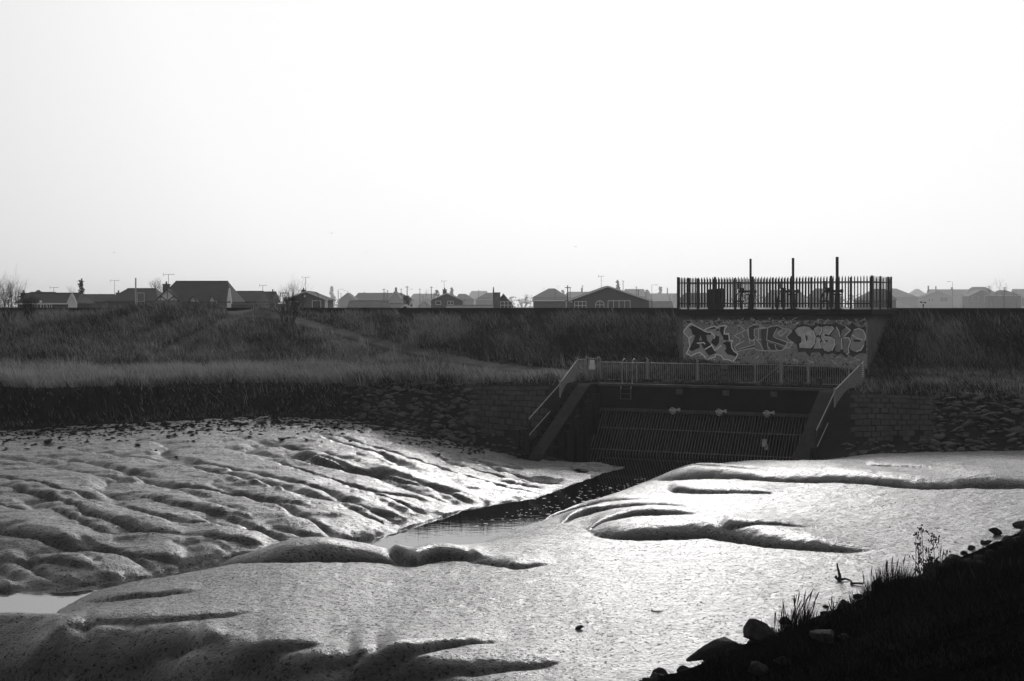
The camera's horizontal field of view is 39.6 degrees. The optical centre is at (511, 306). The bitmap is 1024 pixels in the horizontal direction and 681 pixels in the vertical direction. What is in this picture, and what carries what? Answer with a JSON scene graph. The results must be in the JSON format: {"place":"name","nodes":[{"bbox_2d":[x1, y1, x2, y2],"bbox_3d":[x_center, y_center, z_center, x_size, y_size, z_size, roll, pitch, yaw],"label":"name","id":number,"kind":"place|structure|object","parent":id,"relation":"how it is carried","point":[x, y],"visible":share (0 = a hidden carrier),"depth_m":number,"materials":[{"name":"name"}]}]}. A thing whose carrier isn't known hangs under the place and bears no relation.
{"place":"outdoors","nodes":[
{"label":"outdoors","id":0,"kind":"place"},
{"bbox_2d":[14,290,95,307],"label":"house","id":1,"kind":"structure","parent":0,"point":[67,300],"depth_m":186.64,"materials":[{"name":"grey brick"}]},
{"bbox_2d":[85,279,118,307],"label":"house","id":2,"kind":"structure","parent":0,"point":[98,299],"depth_m":241.50,"materials":[{"name":"grey brick"}]},
{"bbox_2d":[105,288,161,307],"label":"house","id":3,"kind":"structure","parent":0,"point":[127,296],"depth_m":201.55,"materials":[{"name":"grey brick"}]},
{"bbox_2d":[153,273,244,307],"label":"house","id":4,"kind":"structure","parent":0,"point":[219,292],"depth_m":181.78,"materials":[{"name":"grey brick"}]},
{"bbox_2d":[237,284,268,303],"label":"house","id":5,"kind":"structure","parent":0,"point":[252,297],"depth_m":217.08,"materials":[{"name":"grey brick"}]},
{"bbox_2d":[231,304,286,307],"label":"garden wall","id":6,"kind":"structure","parent":0,"point":[242,305],"depth_m":170.00,"materials":[{"name":"grey brick"}]},
{"bbox_2d":[264,289,279,303],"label":"house","id":7,"kind":"structure","parent":0,"point":[269,296],"depth_m":228.19,"materials":[{"name":"brick"}]},
{"bbox_2d":[283,277,335,307],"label":"house","id":8,"kind":"structure","parent":0,"point":[324,301],"depth_m":225.00,"materials":[{"name":"grey brick"}]},
{"bbox_2d":[312,300,320,307],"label":"window","id":9,"kind":"structure","parent":8,"relation":"in","point":[314,302],"depth_m":224.97,"materials":[{"name":"glass"}]},
{"bbox_2d":[338,293,358,307],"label":"house","id":10,"kind":"structure","parent":0,"point":[344,300],"depth_m":654.00,"materials":[{"name":"brick"}]},
{"bbox_2d":[347,300,390,307],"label":"house","id":11,"kind":"structure","parent":0,"point":[370,303],"depth_m":191.37,"materials":[{"name":"grey brick"}]},
{"bbox_2d":[355,292,413,307],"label":"house","id":12,"kind":"structure","parent":0,"point":[371,296],"depth_m":794.48,"materials":[{"name":"brick"}]},
{"bbox_2d":[387,288,402,302],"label":"house","id":13,"kind":"structure","parent":0,"point":[395,297],"depth_m":516.00,"materials":[{"name":"brick"}]},
{"bbox_2d":[0,450,791,613],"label":"creek water","id":14,"kind":"structure","parent":0,"point":[463,522],"depth_m":50.08,"materials":[{"name":"black liquid"}]},
{"bbox_2d":[405,477,644,540],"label":"foam flecks","id":15,"kind":"object","parent":14,"relation":"on","point":[519,514],"visible":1,"depth_m":49.34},
{"bbox_2d":[390,303,405,307],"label":"house","id":16,"kind":"structure","parent":0,"point":[395,305],"depth_m":216.27,"materials":[{"name":"grey brick"}]},
{"bbox_2d":[411,294,434,307],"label":"house","id":17,"kind":"structure","parent":0,"point":[417,298],"depth_m":1114.46,"materials":[{"name":"brick"}]},
{"bbox_2d":[0,307,853,308],"bbox_3d":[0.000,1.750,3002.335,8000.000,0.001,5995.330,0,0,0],"label":"ground","id":18,"kind":"structure","parent":0,"point":[532,307],"depth_m":2162.93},
{"bbox_2d":[77,278,84,294],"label":"evergreen tree","id":19,"kind":"object","parent":18,"relation":"on","point":[80,284],"visible":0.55,"depth_m":234.94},
{"bbox_2d":[149,278,164,292],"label":"bare tree","id":20,"kind":"object","parent":18,"relation":"on","point":[157,287],"visible":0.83,"depth_m":229.69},
{"bbox_2d":[329,286,334,298],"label":"evergreen tree","id":21,"kind":"object","parent":18,"relation":"on","point":[331,293],"visible":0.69,"depth_m":1757.08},
{"bbox_2d":[402,294,412,305],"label":"evergreen bush","id":22,"kind":"object","parent":18,"relation":"on","point":[407,298],"visible":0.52,"depth_m":229.81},
{"bbox_2d":[417,300,430,307],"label":"house","id":23,"kind":"structure","parent":18,"relation":"on","point":[422,304],"depth_m":654.00,"materials":[{"name":"brick"}]},
{"bbox_2d":[0,294,859,307],"bbox_3d":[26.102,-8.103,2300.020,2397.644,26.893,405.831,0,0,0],"label":"distant woodland","id":24,"kind":"object","parent":18,"relation":"on","point":[521,301],"visible":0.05,"depth_m":2220.90,"materials":[{"name":"plant"}]},
{"bbox_2d":[532,288,568,307],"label":"house","id":25,"kind":"structure","parent":18,"relation":"on","point":[551,293],"depth_m":562.70,"materials":[{"name":"brick"}]},
{"bbox_2d":[430,280,463,307],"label":"house","id":26,"kind":"structure","parent":0,"point":[444,299],"depth_m":274.50,"materials":[{"name":"grey brick"}]},
{"bbox_2d":[457,294,474,304],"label":"house","id":27,"kind":"structure","parent":0,"point":[468,300],"depth_m":677.00,"materials":[{"name":"brick"}]},
{"bbox_2d":[446,305,493,307],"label":"wall","id":28,"kind":"structure","parent":0,"point":[469,306],"depth_m":206.41,"materials":[{"name":"concrete"}]},
{"bbox_2d":[469,291,487,304],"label":"house","id":29,"kind":"structure","parent":0,"point":[473,294],"depth_m":1532.26,"materials":[{"name":"brick"}]},
{"bbox_2d":[475,293,492,304],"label":"house","id":30,"kind":"structure","parent":0,"point":[485,299],"depth_m":654.00,"materials":[{"name":"brick"}]},
{"bbox_2d":[493,287,513,307],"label":"house","id":31,"kind":"structure","parent":0,"point":[502,301],"depth_m":234.70,"materials":[{"name":"tile"}]},
{"bbox_2d":[500,302,511,307],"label":"window","id":32,"kind":"structure","parent":31,"relation":"in","point":[502,304],"depth_m":234.96,"materials":[{"name":"glass"}]},
{"bbox_2d":[0,416,1023,680],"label":"mud flats","id":33,"kind":"structure","parent":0,"point":[294,578],"depth_m":37.69,"materials":[{"name":"soil"}]},
{"bbox_2d":[0,414,485,462],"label":"mud clods","id":34,"kind":"object","parent":33,"relation":"on","point":[191,425],"visible":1,"depth_m":65.50,"materials":[{"name":"soil"}]},
{"bbox_2d":[834,563,849,581],"bbox_3d":[7.529,5.998,31.960,0.578,0.460,0.101,0,0,0],"label":"driftwood","id":35,"kind":"object","parent":33,"relation":"on","point":[838,578],"visible":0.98,"depth_m":31.93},
{"bbox_2d":[988,527,1001,534],"bbox_3d":[12.686,5.919,37.429,0.351,0.207,0.260,8,11,-19],"label":"boulder","id":36,"kind":"object","parent":33,"relation":"on","point":[994,530],"visible":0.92,"depth_m":37.37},
{"bbox_2d":[0,308,1023,461],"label":"embankment","id":37,"kind":"structure","parent":0,"point":[837,434],"depth_m":69.52,"materials":[{"name":"soil"}]},
{"bbox_2d":[0,272,25,321],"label":"bare bush","id":38,"kind":"object","parent":37,"relation":"on","point":[6,301],"visible":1,"depth_m":107.77,"materials":[{"name":"plant"}]},
{"bbox_2d":[19,288,39,319],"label":"bare bush","id":39,"kind":"object","parent":37,"relation":"on","point":[27,305],"visible":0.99,"depth_m":108.03,"materials":[{"name":"plant"}]},
{"bbox_2d":[266,278,308,328],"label":"bare bush","id":40,"kind":"object","parent":37,"relation":"on","point":[292,301],"visible":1,"depth_m":97.35,"materials":[{"name":"plant"}]},
{"bbox_2d":[1,308,680,317],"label":"sea wall","id":41,"kind":"structure","parent":37,"relation":"on","point":[471,311],"depth_m":98.79,"materials":[{"name":"concrete"}]},
{"bbox_2d":[430,423,442,427],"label":"riprap stone","id":42,"kind":"object","parent":37,"relation":"on","point":[435,425],"visible":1,"depth_m":68.71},
{"bbox_2d":[465,386,548,440],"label":"block revetment","id":43,"kind":"object","parent":37,"relation":"on","point":[496,420],"visible":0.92,"depth_m":70.31,"materials":[{"name":"concrete"}]},
{"bbox_2d":[0,297,1023,427],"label":"bank grass","id":44,"kind":"structure","parent":37,"relation":"on","point":[638,341],"depth_m":83.45,"materials":[{"name":"plant"}]},
{"bbox_2d":[522,387,574,459],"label":"access steps","id":45,"kind":"structure","parent":37,"relation":"on","point":[525,456],"depth_m":68.61,"materials":[{"name":"concrete"}]},
{"bbox_2d":[513,358,577,454],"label":"stair railing","id":46,"kind":"object","parent":45,"relation":"on","point":[565,380],"visible":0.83,"depth_m":68.22,"materials":[{"name":"metal"}]},
{"bbox_2d":[577,356,597,377],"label":"railing gate","id":47,"kind":"structure","parent":37,"relation":"on","point":[592,365],"depth_m":75.45,"materials":[{"name":"metal"}]},
{"bbox_2d":[342,382,1023,455],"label":"stone rubble","id":48,"kind":"object","parent":37,"relation":"on","point":[965,435],"visible":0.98,"depth_m":64.20,"materials":[{"name":"stone"}]},
{"bbox_2d":[528,382,838,461],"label":"outfall headwall","id":49,"kind":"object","parent":37,"relation":"on","point":[570,431],"visible":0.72,"depth_m":70.37,"materials":[{"name":"concrete"}]},
{"bbox_2d":[620,358,636,399],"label":"ladder","id":50,"kind":"object","parent":49,"relation":"attached to","point":[626,377],"visible":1,"depth_m":72.78,"materials":[{"name":"metal"}]},
{"bbox_2d":[590,411,806,460],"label":"trash screen","id":51,"kind":"object","parent":49,"relation":"attached to","point":[689,453],"visible":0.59,"depth_m":70.23,"materials":[{"name":"metal"}]},
{"bbox_2d":[762,439,767,449],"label":"snagged rag","id":52,"kind":"object","parent":51,"relation":"attached to","point":[764,444],"visible":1,"depth_m":68.31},
{"bbox_2d":[715,409,726,415],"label":"valve wheel","id":53,"kind":"object","parent":49,"relation":"on","point":[719,411],"visible":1,"depth_m":70.16,"materials":[{"name":"metal"}]},
{"bbox_2d":[763,410,774,416],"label":"valve wheel","id":54,"kind":"object","parent":49,"relation":"on","point":[766,413],"visible":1,"depth_m":69.11,"materials":[{"name":"metal"}]},
{"bbox_2d":[598,356,849,384],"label":"guard railing","id":55,"kind":"object","parent":37,"relation":"on","point":[723,366],"visible":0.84,"depth_m":72.47,"materials":[{"name":"metal"}]},
{"bbox_2d":[676,309,898,369],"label":"graffiti wall","id":56,"kind":"structure","parent":37,"relation":"on","point":[831,337],"depth_m":81.55,"materials":[{"name":"concrete"}]},
{"bbox_2d":[708,288,723,308],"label":"control cabinet","id":57,"kind":"object","parent":56,"relation":"on","point":[716,298],"visible":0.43,"depth_m":84.23,"materials":[{"name":"metal"}]},
{"bbox_2d":[733,259,756,308],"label":"sluice gear","id":58,"kind":"object","parent":56,"relation":"on","point":[750,268],"visible":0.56,"depth_m":83.69,"materials":[{"name":"metal"}]},
{"bbox_2d":[677,275,891,308],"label":"palisade fence","id":59,"kind":"object","parent":56,"relation":"on","point":[729,286],"visible":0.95,"depth_m":81.94,"materials":[{"name":"metal"}]},
{"bbox_2d":[776,258,798,308],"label":"sluice gear","id":60,"kind":"object","parent":56,"relation":"on","point":[786,290],"visible":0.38,"depth_m":82.74,"materials":[{"name":"metal"}]},
{"bbox_2d":[819,257,843,308],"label":"sluice gear","id":61,"kind":"object","parent":56,"relation":"on","point":[837,266],"visible":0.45,"depth_m":81.49,"materials":[{"name":"metal"}]},
{"bbox_2d":[810,363,860,459],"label":"stair railing","id":62,"kind":"object","parent":37,"relation":"on","point":[814,449],"visible":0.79,"depth_m":65.54,"materials":[{"name":"metal"}]},
{"bbox_2d":[861,359,864,383],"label":"corner railing","id":63,"kind":"object","parent":37,"relation":"on","point":[862,370],"visible":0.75,"depth_m":70.71,"materials":[{"name":"metal"}]},
{"bbox_2d":[850,394,936,442],"bbox_3d":[16.904,5.034,63.210,3.775,2.025,4.686,0,0,15],"label":"block revetment","id":64,"kind":"object","parent":37,"relation":"on","point":[905,412],"visible":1,"depth_m":62.99,"materials":[{"name":"concrete"}]},
{"bbox_2d":[930,439,941,446],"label":"riprap stone","id":65,"kind":"object","parent":37,"relation":"on","point":[933,442],"visible":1,"depth_m":60.08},
{"bbox_2d":[934,434,944,439],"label":"riprap stone","id":66,"kind":"object","parent":37,"relation":"on","point":[939,436],"visible":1,"depth_m":60.63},
{"bbox_2d":[946,442,956,446],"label":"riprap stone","id":67,"kind":"object","parent":37,"relation":"on","point":[950,444],"visible":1,"depth_m":59.85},
{"bbox_2d":[892,308,1023,318],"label":"sea wall","id":68,"kind":"structure","parent":37,"relation":"on","point":[971,311],"depth_m":84.80,"materials":[{"name":"concrete"}]},
{"bbox_2d":[952,403,964,407],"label":"riprap stone","id":69,"kind":"object","parent":37,"relation":"on","point":[955,405],"visible":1,"depth_m":62.82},
{"bbox_2d":[1010,427,1023,433],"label":"riprap stone","id":70,"kind":"object","parent":37,"relation":"on","point":[1019,430],"visible":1,"depth_m":60.34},
{"bbox_2d":[0,0,1023,306],"label":"sky","id":71,"kind":"structure","parent":0,"point":[467,145],"materials":[{"name":"white"}]},
{"bbox_2d":[532,299,566,307],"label":"house","id":72,"kind":"structure","parent":0,"point":[549,303],"depth_m":286.00,"materials":[{"name":"grey brick"}]},
{"bbox_2d":[566,288,586,298],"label":"house","id":73,"kind":"structure","parent":0,"point":[572,294],"depth_m":1116.04,"materials":[{"name":"brick"}]},
{"bbox_2d":[565,275,651,307],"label":"house","id":74,"kind":"structure","parent":0,"point":[606,297],"depth_m":210.00,"materials":[{"name":"grey brick"}]},
{"bbox_2d":[574,301,585,307],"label":"window","id":75,"kind":"structure","parent":74,"relation":"in","point":[579,304],"depth_m":209.95,"materials":[{"name":"white plastic"}]},
{"bbox_2d":[595,300,603,307],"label":"window","id":76,"kind":"structure","parent":74,"relation":"in","point":[599,304],"depth_m":210.00,"materials":[{"name":"white plastic"}]},
{"bbox_2d":[608,300,629,307],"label":"window","id":77,"kind":"structure","parent":74,"relation":"in","point":[613,303],"depth_m":209.95,"materials":[{"name":"white plastic"}]},
{"bbox_2d":[624,289,646,297],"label":"house","id":78,"kind":"structure","parent":0,"point":[642,292],"depth_m":978.42,"materials":[{"name":"brick"}]},
{"bbox_2d":[649,301,673,307],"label":"house","id":79,"kind":"structure","parent":0,"point":[661,304],"depth_m":379.30,"materials":[{"name":"grey brick"}]},
{"bbox_2d":[650,287,676,307],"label":"house","id":80,"kind":"structure","parent":0,"point":[660,296],"depth_m":1162.21,"materials":[{"name":"brick"}]},
{"bbox_2d":[680,293,707,308],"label":"house","id":81,"kind":"structure","parent":0,"point":[696,302],"depth_m":884.00,"materials":[{"name":"brick"}]},
{"bbox_2d":[764,289,805,308],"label":"house","id":82,"kind":"structure","parent":0,"point":[786,300],"depth_m":976.00,"materials":[{"name":"brick"}]},
{"bbox_2d":[807,288,841,308],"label":"house","id":83,"kind":"structure","parent":0,"point":[822,299],"depth_m":654.00,"materials":[{"name":"grey brick"}]},
{"bbox_2d":[625,524,1023,680],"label":"bank","id":84,"kind":"structure","parent":0,"point":[916,676],"depth_m":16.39,"materials":[{"name":"black plant"}]},
{"bbox_2d":[650,672,657,680],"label":"stone","id":85,"kind":"object","parent":84,"relation":"on","point":[654,675],"visible":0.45,"depth_m":23.81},
{"bbox_2d":[652,667,667,674],"bbox_3d":[2.496,6.229,24.045,0.243,0.240,0.268,0,0,33],"label":"stone","id":86,"kind":"object","parent":84,"relation":"on","point":[660,670],"visible":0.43,"depth_m":24.00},
{"bbox_2d":[677,665,687,671],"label":"stone","id":87,"kind":"object","parent":84,"relation":"on","point":[681,667],"visible":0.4,"depth_m":24.35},
{"bbox_2d":[686,637,742,661],"bbox_3d":[3.236,5.590,23.010,0.922,0.286,0.503,-18,15,-19],"label":"boulder","id":88,"kind":"object","parent":84,"relation":"on","point":[722,642],"visible":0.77,"depth_m":22.91,"materials":[{"name":"stone"}]},
{"bbox_2d":[748,661,768,674],"bbox_3d":[3.417,5.038,19.769,0.274,0.226,0.243,0,0,25],"label":"boulder","id":89,"kind":"object","parent":84,"relation":"on","point":[756,666],"visible":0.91,"depth_m":19.70,"materials":[{"name":"stone"}]},
{"bbox_2d":[743,618,777,643],"bbox_3d":[4.306,5.596,24.474,0.613,0.401,0.536,10,-3,-18],"label":"boulder","id":90,"kind":"object","parent":84,"relation":"on","point":[756,630],"visible":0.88,"depth_m":24.31,"materials":[{"name":"stone"}]},
{"bbox_2d":[761,588,835,633],"bbox_3d":[5.177,5.627,25.424,1.377,1.236,2.274,0,0,0],"label":"grass clump","id":91,"kind":"object","parent":84,"relation":"on","point":[800,618],"visible":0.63,"depth_m":25.41,"materials":[{"name":"plant"}]},
{"bbox_2d":[809,629,833,642],"bbox_3d":[4.641,4.950,21.327,0.380,0.202,0.312,0,0,19],"label":"boulder","id":92,"kind":"object","parent":84,"relation":"on","point":[817,632],"visible":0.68,"depth_m":21.25,"materials":[{"name":"stone"}]},
{"bbox_2d":[817,595,867,620],"bbox_3d":[6.077,5.611,26.017,1.385,0.817,1.610,0,0,0],"label":"grass clump","id":93,"kind":"object","parent":84,"relation":"on","point":[836,607],"visible":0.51,"depth_m":25.95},
{"bbox_2d":[838,599,855,609],"bbox_3d":[6.420,5.777,27.161,0.435,0.285,0.381,15,16,24],"label":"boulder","id":94,"kind":"object","parent":84,"relation":"on","point":[841,601],"visible":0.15,"depth_m":27.12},
{"bbox_2d":[837,554,928,607],"bbox_3d":[7.302,5.537,27.642,2.238,1.471,2.335,0,0,22],"label":"grass clump","id":95,"kind":"object","parent":84,"relation":"on","point":[883,584],"visible":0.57,"depth_m":27.31,"materials":[{"name":"plant"}]},
{"bbox_2d":[909,532,920,582],"bbox_3d":[7.755,4.936,27.327,0.208,1.203,0.159,0,0,-13],"label":"dead weed","id":96,"kind":"object","parent":84,"relation":"on","point":[919,544],"visible":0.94,"depth_m":27.30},
{"bbox_2d":[914,549,925,583],"bbox_3d":[7.989,5.249,27.886,0.244,0.987,0.144,0,0,0],"label":"dead weed","id":97,"kind":"object","parent":84,"relation":"on","point":[918,569],"visible":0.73,"depth_m":27.87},
{"bbox_2d":[914,524,927,577],"bbox_3d":[7.937,4.927,27.525,0.263,1.426,0.167,0,0,0],"label":"dead weed","id":98,"kind":"object","parent":84,"relation":"on","point":[922,547],"visible":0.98,"depth_m":27.50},
{"bbox_2d":[924,547,933,581],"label":"dead weed","id":99,"kind":"object","parent":84,"relation":"on","point":[928,562],"visible":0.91,"depth_m":27.79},
{"bbox_2d":[930,562,937,581],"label":"dead weed","id":100,"kind":"object","parent":84,"relation":"on","point":[931,572],"visible":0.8,"depth_m":27.18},
{"bbox_2d":[928,532,940,577],"bbox_3d":[8.294,5.016,28.002,0.288,1.201,0.163,0,0,0],"label":"dead weed","id":101,"kind":"object","parent":84,"relation":"on","point":[933,544],"visible":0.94,"depth_m":27.99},
{"bbox_2d":[941,550,950,573],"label":"dead weed","id":102,"kind":"object","parent":84,"relation":"on","point":[945,554],"visible":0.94,"depth_m":28.59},
{"bbox_2d":[918,548,992,580],"bbox_3d":[8.881,5.410,28.448,2.130,1.156,2.037,0,0,0],"label":"grass clump","id":103,"kind":"object","parent":84,"relation":"on","point":[944,567],"visible":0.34,"depth_m":28.69,"materials":[{"name":"plant"}]},
{"bbox_2d":[929,557,1023,594],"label":"grass clump","id":104,"kind":"object","parent":84,"relation":"on","point":[985,574],"visible":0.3,"depth_m":24.34,"materials":[{"name":"plant"}]},
{"bbox_2d":[1002,536,1016,545],"bbox_3d":[12.821,6.096,36.572,0.507,0.419,0.450,0,0,15],"label":"boulder","id":105,"kind":"object","parent":84,"relation":"on","point":[1004,541],"visible":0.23,"depth_m":36.47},
{"bbox_2d":[1012,520,1023,528],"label":"boulder","id":106,"kind":"object","parent":84,"relation":"on","point":[1017,525],"visible":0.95,"depth_m":37.80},
{"bbox_2d":[854,289,896,308],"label":"house","id":107,"kind":"structure","parent":0,"point":[894,299],"depth_m":447.23,"materials":[{"name":"grey brick"}]},
{"bbox_2d":[896,300,911,307],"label":"house","id":108,"kind":"structure","parent":0,"point":[899,304],"depth_m":885.12,"materials":[{"name":"brick"}]},
{"bbox_2d":[892,288,917,307],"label":"house","id":109,"kind":"structure","parent":0,"point":[908,299],"depth_m":976.00,"materials":[{"name":"brick"}]},
{"bbox_2d":[909,289,924,296],"bbox_3d":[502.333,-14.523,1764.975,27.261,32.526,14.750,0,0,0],"label":"house","id":110,"kind":"structure","parent":0,"point":[916,292],"depth_m":1758.00,"materials":[{"name":"tile"}]},
{"bbox_2d":[918,286,951,307],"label":"house","id":111,"kind":"structure","parent":0,"point":[935,298],"depth_m":1068.00,"materials":[{"name":"brick"}]},
{"bbox_2d":[927,287,967,307],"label":"house","id":112,"kind":"structure","parent":0,"point":[957,298],"depth_m":1346.12,"materials":[{"name":"brick"}]},
{"bbox_2d":[962,289,989,307],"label":"house","id":113,"kind":"structure","parent":0,"point":[975,299],"depth_m":884.00,"materials":[{"name":"grey brick"}]},
{"bbox_2d":[961,287,993,307],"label":"house","id":114,"kind":"structure","parent":0,"point":[971,289],"depth_m":1118.62,"materials":[{"name":"brick"}]},
{"bbox_2d":[986,290,1021,307],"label":"house","id":115,"kind":"structure","parent":0,"point":[997,301],"depth_m":792.00,"materials":[{"name":"grey brick"}]},
{"bbox_2d":[1011,289,1023,307],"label":"house","id":116,"kind":"structure","parent":0,"point":[1019,291],"depth_m":1115.38,"materials":[{"name":"brick"}]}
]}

